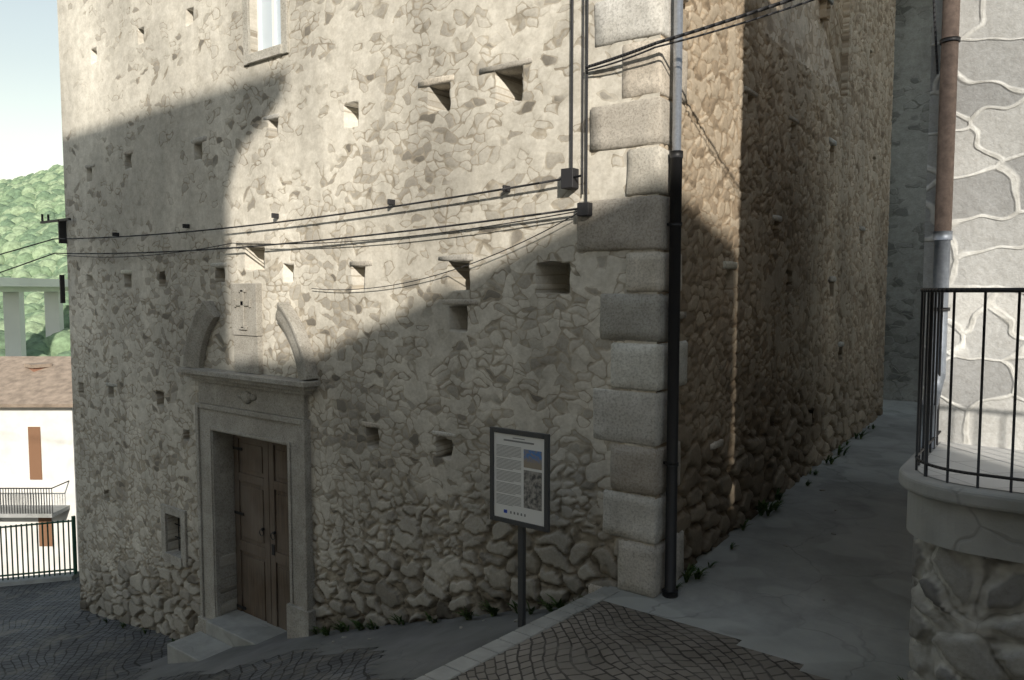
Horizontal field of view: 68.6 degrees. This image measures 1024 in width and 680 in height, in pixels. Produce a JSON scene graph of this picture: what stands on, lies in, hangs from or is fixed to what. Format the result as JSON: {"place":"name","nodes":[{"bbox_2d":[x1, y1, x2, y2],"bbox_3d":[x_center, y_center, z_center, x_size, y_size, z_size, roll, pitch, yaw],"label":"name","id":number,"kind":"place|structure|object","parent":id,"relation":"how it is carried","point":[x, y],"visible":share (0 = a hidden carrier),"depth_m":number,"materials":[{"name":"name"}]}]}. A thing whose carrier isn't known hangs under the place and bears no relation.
{"place":"outdoors","nodes":[
{"label":"outdoors","id":0,"kind":"place"},
{"bbox_2d":[0,0,62,179],"label":"sky","id":1,"kind":"structure","parent":0,"point":[31,141],"materials":[{"name":"white"}]},
{"bbox_2d":[0,277,67,355],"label":"highway viaduct","id":2,"kind":"object","parent":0,"point":[13,290],"visible":0.02,"depth_m":235.64,"materials":[{"name":"concrete"}]},
{"bbox_2d":[0,427,69,545],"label":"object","id":3,"kind":"object","parent":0,"point":[44,513],"visible":1,"depth_m":30.18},
{"bbox_2d":[0,576,416,679],"bbox_3d":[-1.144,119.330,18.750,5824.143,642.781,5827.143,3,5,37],"label":"ground","id":4,"kind":"structure","parent":0,"point":[51,631],"depth_m":11.48,"materials":[{"name":"grey stone"}]},
{"bbox_2d":[0,407,78,577],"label":"valley house walls","id":5,"kind":"structure","parent":4,"relation":"on","point":[55,425],"depth_m":30.43,"materials":[{"name":"white paint"}]},
{"bbox_2d":[0,356,72,406],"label":"tiled roof","id":6,"kind":"structure","parent":5,"relation":"on","point":[21,385],"depth_m":31.37,"materials":[{"name":"brown tile"}]},
{"bbox_2d":[24,363,51,371],"bbox_3d":[-20.591,1.655,32.681,0.800,1.274,0.800,3,5,37],"label":"valley house chimney","id":7,"kind":"object","parent":6,"relation":"on","point":[33,367],"visible":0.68,"depth_m":32.38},
{"bbox_2d":[0,571,78,586],"bbox_3d":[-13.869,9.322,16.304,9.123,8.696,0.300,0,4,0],"label":"street edge ledge","id":8,"kind":"object","parent":4,"relation":"on","point":[36,579],"visible":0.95,"depth_m":15.88,"materials":[{"name":"concrete"}]},
{"bbox_2d":[0,516,77,580],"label":"street fence","id":9,"kind":"object","parent":8,"relation":"on","point":[74,543],"visible":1,"depth_m":15.97,"materials":[{"name":"black metal"}]},
{"bbox_2d":[167,609,285,663],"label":"doorstep","id":10,"kind":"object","parent":4,"relation":"on","point":[234,628],"depth_m":10.39,"materials":[{"name":"grey stone"}]},
{"bbox_2d":[138,607,557,679],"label":"paving strip","id":11,"kind":"object","parent":4,"relation":"on","point":[416,649],"depth_m":7.87,"materials":[{"name":"stone"}]},
{"bbox_2d":[490,426,549,626],"bbox_3d":[0.080,1.889,6.907,0.660,2.145,0.085,3,5,37],"label":"info sign","id":12,"kind":"object","parent":11,"relation":"on","point":[522,526],"visible":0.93,"depth_m":6.90,"materials":[{"name":"grey metal"}]},
{"bbox_2d":[494,432,543,526],"bbox_3d":[0.061,1.259,6.840,0.570,0.790,0.004,3,5,37],"label":"information panel","id":13,"kind":"object","parent":12,"relation":"attached to","point":[518,478],"visible":1,"depth_m":6.84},
{"bbox_2d":[332,489,836,642],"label":"fallen leaves","id":14,"kind":"object","parent":11,"relation":"on","point":[460,627],"visible":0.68,"depth_m":8.11,"materials":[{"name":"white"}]},
{"bbox_2d":[57,0,660,638],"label":"tower wall","id":15,"kind":"structure","parent":4,"relation":"on","point":[407,528],"depth_m":8.80,"materials":[{"name":"beige stone"}]},
{"bbox_2d":[40,214,70,302],"bbox_3d":[-8.040,-1.457,13.331,1.150,1.600,0.120,3,5,37],"label":"cable bracket","id":16,"kind":"object","parent":15,"relation":"attached to","point":[62,231],"visible":1,"depth_m":13.22,"materials":[{"name":"black metal"}]},
{"bbox_2d":[160,503,189,567],"bbox_3d":[-5.142,3.002,11.611,0.700,0.890,0.260,3,5,37],"label":"window frame","id":17,"kind":"object","parent":15,"relation":"attached to","point":[175,559],"visible":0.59,"depth_m":11.50,"materials":[{"name":"stone"}]},
{"bbox_2d":[175,518,180,550],"bbox_3d":[-5.034,2.982,11.755,0.440,0.610,0.279,3,5,37],"label":"grille window","id":18,"kind":"structure","parent":15,"relation":"on","point":[178,537],"depth_m":11.71,"materials":[{"name":"black metal"}]},
{"bbox_2d":[176,283,320,638],"bbox_3d":[-3.513,2.144,10.274,2.900,5.820,0.550,3,5,37],"label":"portal door","id":19,"kind":"structure","parent":15,"relation":"attached to","point":[276,411],"depth_m":10.05,"materials":[{"name":"grey stone"}]},
{"bbox_2d":[238,391,256,403],"bbox_3d":[-3.570,0.772,10.106,0.420,0.180,0.090,3,5,37],"label":"carved ornament","id":20,"kind":"object","parent":19,"relation":"attached to","point":[246,397],"visible":1,"depth_m":10.05,"materials":[{"name":"stone"}]},
{"bbox_2d":[233,435,289,630],"bbox_3d":[-3.359,2.819,10.525,1.710,3.040,0.075,3,5,37],"label":"church door","id":21,"kind":"structure","parent":15,"relation":"attached to","point":[261,501],"depth_m":10.61,"materials":[{"name":"brown wood"}]},
{"bbox_2d":[233,446,275,609],"bbox_3d":[-3.398,2.767,10.470,1.660,2.390,0.048,3,5,37],"label":"door hardware","id":22,"kind":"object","parent":21,"relation":"attached to","point":[261,529],"depth_m":10.55,"materials":[{"name":"black metal"}]},
{"bbox_2d":[242,0,288,65],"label":"window frame","id":23,"kind":"object","parent":15,"relation":"attached to","point":[250,58],"visible":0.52,"depth_m":9.53,"materials":[{"name":"stone"}]},
{"bbox_2d":[257,0,280,50],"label":"window pane","id":24,"kind":"object","parent":23,"relation":"attached to","point":[269,21],"visible":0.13,"depth_m":9.73,"materials":[{"name":"grey glass"}]},
{"bbox_2d":[0,208,579,272],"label":"facade cable","id":25,"kind":"object","parent":15,"relation":"attached to","point":[536,214],"visible":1,"depth_m":8.71,"materials":[{"name":"grey plastic"}]},
{"bbox_2d":[56,211,576,256],"bbox_3d":[-3.701,-1.290,10.036,10.851,0.207,0.022,3,5,37],"label":"facade cable","id":26,"kind":"object","parent":25,"relation":"attached to","point":[365,240],"visible":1,"depth_m":8.28,"materials":[{"name":"grey plastic"}]},
{"bbox_2d":[311,213,576,289],"bbox_3d":[-0.906,-0.893,7.993,3.902,0.725,0.010,3,5,37],"label":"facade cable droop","id":27,"kind":"object","parent":25,"relation":"attached to","point":[456,268],"visible":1,"depth_m":7.73,"materials":[{"name":"grey rubber"}]},
{"bbox_2d":[0,175,581,254],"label":"facade cable","id":28,"kind":"object","parent":15,"relation":"attached to","point":[507,188],"visible":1,"depth_m":8.73,"materials":[{"name":"grey plastic"}]},
{"bbox_2d":[112,167,592,235],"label":"junction boxes","id":29,"kind":"object","parent":15,"relation":"attached to","point":[568,181],"visible":0.98,"depth_m":6.85,"materials":[{"name":"grey plastic"}]},
{"bbox_2d":[85,0,864,449],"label":"putlog lintels","id":30,"kind":"object","parent":15,"relation":"attached to","point":[507,68],"visible":0.45,"depth_m":7.94,"materials":[{"name":"stone"}]},
{"bbox_2d":[570,0,573,167],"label":"riser cable","id":31,"kind":"object","parent":15,"relation":"attached to","point":[571,106],"depth_m":6.84,"materials":[{"name":"grey plastic"}]},
{"bbox_2d":[65,6,895,609],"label":"tower walls","id":32,"kind":"structure","parent":4,"relation":"on","point":[885,294],"depth_m":14.08,"materials":[{"name":"beige stone"}]},
{"bbox_2d":[414,586,619,679],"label":"kerb","id":33,"kind":"structure","parent":4,"relation":"on","point":[468,661],"depth_m":5.64,"materials":[{"name":"stone"}]},
{"bbox_2d":[577,0,688,597],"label":"corner quoins","id":34,"kind":"object","parent":4,"relation":"on","point":[631,223],"visible":0.8,"depth_m":6.62,"materials":[{"name":"stone"}]},
{"bbox_2d":[582,0,583,194],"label":"riser cable","id":35,"kind":"object","parent":34,"relation":"attached to","point":[583,99],"visible":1,"depth_m":6.79,"materials":[{"name":"grey plastic"}]},
{"bbox_2d":[585,0,588,201],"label":"riser cable","id":36,"kind":"object","parent":34,"relation":"attached to","point":[586,143],"visible":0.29,"depth_m":6.76,"materials":[{"name":"grey plastic"}]},
{"bbox_2d":[585,0,793,68],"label":"alley cable","id":37,"kind":"object","parent":36,"relation":"attached to","point":[773,5],"visible":1,"depth_m":6.06,"materials":[{"name":"grey plastic"}]},
{"bbox_2d":[585,0,938,73],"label":"alley cable","id":38,"kind":"object","parent":36,"relation":"attached to","point":[808,1],"visible":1,"depth_m":5.80,"materials":[{"name":"grey plastic"}]},
{"bbox_2d":[662,0,682,598],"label":"drainpipe","id":39,"kind":"object","parent":4,"relation":"on","point":[670,589],"visible":0.91,"depth_m":6.51,"materials":[{"name":"black metal"}]},
{"bbox_2d":[883,0,932,401],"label":"alley house walls","id":40,"kind":"structure","parent":4,"relation":"on","point":[910,113],"depth_m":15.52,"materials":[{"name":"grey stone"}]},
{"bbox_2d":[907,538,1023,679],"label":"stone retaining wall","id":41,"kind":"structure","parent":4,"relation":"on","point":[966,620],"depth_m":4.13,"materials":[{"name":"grey stone"}]},
{"bbox_2d":[899,442,1023,563],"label":"terrace slab","id":42,"kind":"structure","parent":41,"relation":"on","point":[982,521],"depth_m":4.05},
{"bbox_2d":[915,288,1023,492],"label":"terrace railing","id":43,"kind":"object","parent":42,"relation":"on","point":[928,387],"visible":0.98,"depth_m":4.25,"materials":[{"name":"black metal"}]},
{"bbox_2d":[918,442,1023,492],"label":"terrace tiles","id":44,"kind":"object","parent":42,"relation":"on","point":[993,460],"visible":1,"depth_m":4.58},
{"bbox_2d":[909,0,1023,663],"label":"building walls","id":45,"kind":"structure","parent":4,"relation":"on","point":[987,246],"depth_m":5.04,"materials":[{"name":"stone"}]},
{"bbox_2d":[921,0,960,447],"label":"drainpipe","id":46,"kind":"object","parent":45,"relation":"attached to","point":[950,41],"visible":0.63,"depth_m":5.06,"materials":[{"name":"brown metal"}]},
{"bbox_2d":[102,424,903,679],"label":"wall weeds","id":47,"kind":"object","parent":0,"point":[762,507],"depth_m":8.59,"materials":[{"name":"green plant"}]},
{"bbox_2d":[451,601,828,679],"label":"cobblestone paving","id":48,"kind":"structure","parent":0,"point":[603,640],"depth_m":5.45,"materials":[{"name":"grey stone"}]},
{"bbox_2d":[603,399,916,679],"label":"concrete alley pavement","id":49,"kind":"structure","parent":0,"point":[761,588],"depth_m":7.08,"materials":[{"name":"grey concrete"}]},
{"bbox_2d":[653,0,895,579],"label":"stone side wall","id":50,"kind":"structure","parent":49,"relation":"on","point":[781,390],"depth_m":9.08,"materials":[{"name":"beige stone"}]},
{"bbox_3d":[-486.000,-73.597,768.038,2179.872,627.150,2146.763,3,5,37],"label":"hillside","id":51,"kind":"structure","parent":0,"visible":0},
{"bbox_2d":[0,164,70,355],"bbox_3d":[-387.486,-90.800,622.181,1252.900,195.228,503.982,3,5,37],"label":"hill tree crowns","id":52,"kind":"object","parent":51,"relation":"on","point":[27,201],"visible":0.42,"depth_m":481.77,"materials":[{"name":"green plant"}]}
]}

